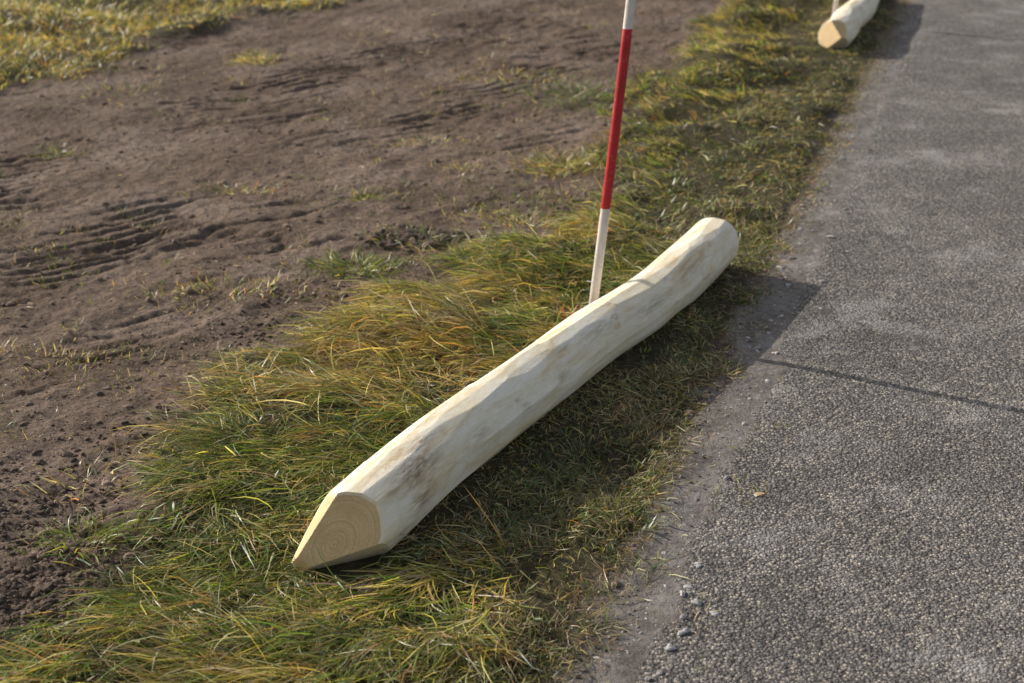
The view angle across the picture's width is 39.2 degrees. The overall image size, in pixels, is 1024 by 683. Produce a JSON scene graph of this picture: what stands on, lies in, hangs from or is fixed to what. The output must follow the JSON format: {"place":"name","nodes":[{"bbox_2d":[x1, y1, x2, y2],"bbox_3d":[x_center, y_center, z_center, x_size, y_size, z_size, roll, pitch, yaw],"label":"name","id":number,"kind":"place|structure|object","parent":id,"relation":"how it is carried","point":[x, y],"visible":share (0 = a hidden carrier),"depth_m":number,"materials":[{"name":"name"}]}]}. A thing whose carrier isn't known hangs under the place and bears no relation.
{"place":"outdoors","nodes":[
{"label":"outdoors","id":0,"kind":"place"},
{"bbox_2d":[0,0,343,88],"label":"field grass","id":1,"kind":"structure","parent":0,"point":[109,14],"depth_m":8.58,"materials":[{"name":"green plant"}]},
{"bbox_2d":[0,0,902,682],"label":"verge grass","id":2,"kind":"structure","parent":0,"point":[352,378],"depth_m":3.49,"materials":[{"name":"green plant"}]},
{"bbox_2d":[0,0,940,682],"bbox_3d":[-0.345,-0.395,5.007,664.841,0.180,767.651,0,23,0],"label":"ground","id":3,"kind":"structure","parent":0,"point":[266,224],"depth_m":5.33,"materials":[{"name":"soil"}]},
{"bbox_2d":[131,402,765,642],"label":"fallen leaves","id":4,"kind":"object","parent":3,"relation":"on","point":[625,406],"visible":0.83,"depth_m":3.29,"materials":[{"name":"brown plant"}]},
{"bbox_2d":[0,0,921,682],"bbox_3d":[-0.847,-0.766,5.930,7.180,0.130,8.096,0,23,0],"label":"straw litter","id":5,"kind":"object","parent":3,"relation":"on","point":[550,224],"visible":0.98,"depth_m":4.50,"materials":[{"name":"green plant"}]},
{"bbox_2d":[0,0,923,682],"bbox_3d":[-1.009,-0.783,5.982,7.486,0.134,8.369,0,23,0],"label":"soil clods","id":6,"kind":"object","parent":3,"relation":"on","point":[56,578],"visible":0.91,"depth_m":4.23,"materials":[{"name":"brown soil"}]},
{"bbox_2d":[291,217,738,572],"bbox_3d":[0.144,0.051,3.808,0.195,0.187,2.211,12,26,27],"label":"wooden post","id":7,"kind":"object","parent":3,"relation":"on","point":[408,480],"visible":0.99,"depth_m":3.41,"materials":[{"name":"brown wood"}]},
{"bbox_2d":[589,0,635,303],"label":"ranging pole","id":8,"kind":"object","parent":3,"relation":"on","point":[625,47],"visible":0.79,"depth_m":4.03,"materials":[{"name":"red metal"}]},
{"bbox_2d":[832,0,838,14],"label":"ranging pole","id":9,"kind":"object","parent":3,"relation":"on","point":[835,6],"visible":0.23,"depth_m":8.74,"materials":[{"name":"white"}]},
{"bbox_2d":[818,0,879,48],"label":"wooden post","id":10,"kind":"object","parent":3,"relation":"on","point":[843,25],"visible":0.99,"depth_m":7.99,"materials":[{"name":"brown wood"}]},
{"bbox_2d":[558,0,1023,682],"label":"gravel","id":11,"kind":"structure","parent":0,"point":[694,602],"depth_m":3.75,"materials":[{"name":"grey gravel"}]},
{"bbox_2d":[637,0,1023,682],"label":"asphalt road","id":12,"kind":"structure","parent":0,"point":[813,540],"depth_m":3.57,"materials":[{"name":"grey asphalt"}]}
]}

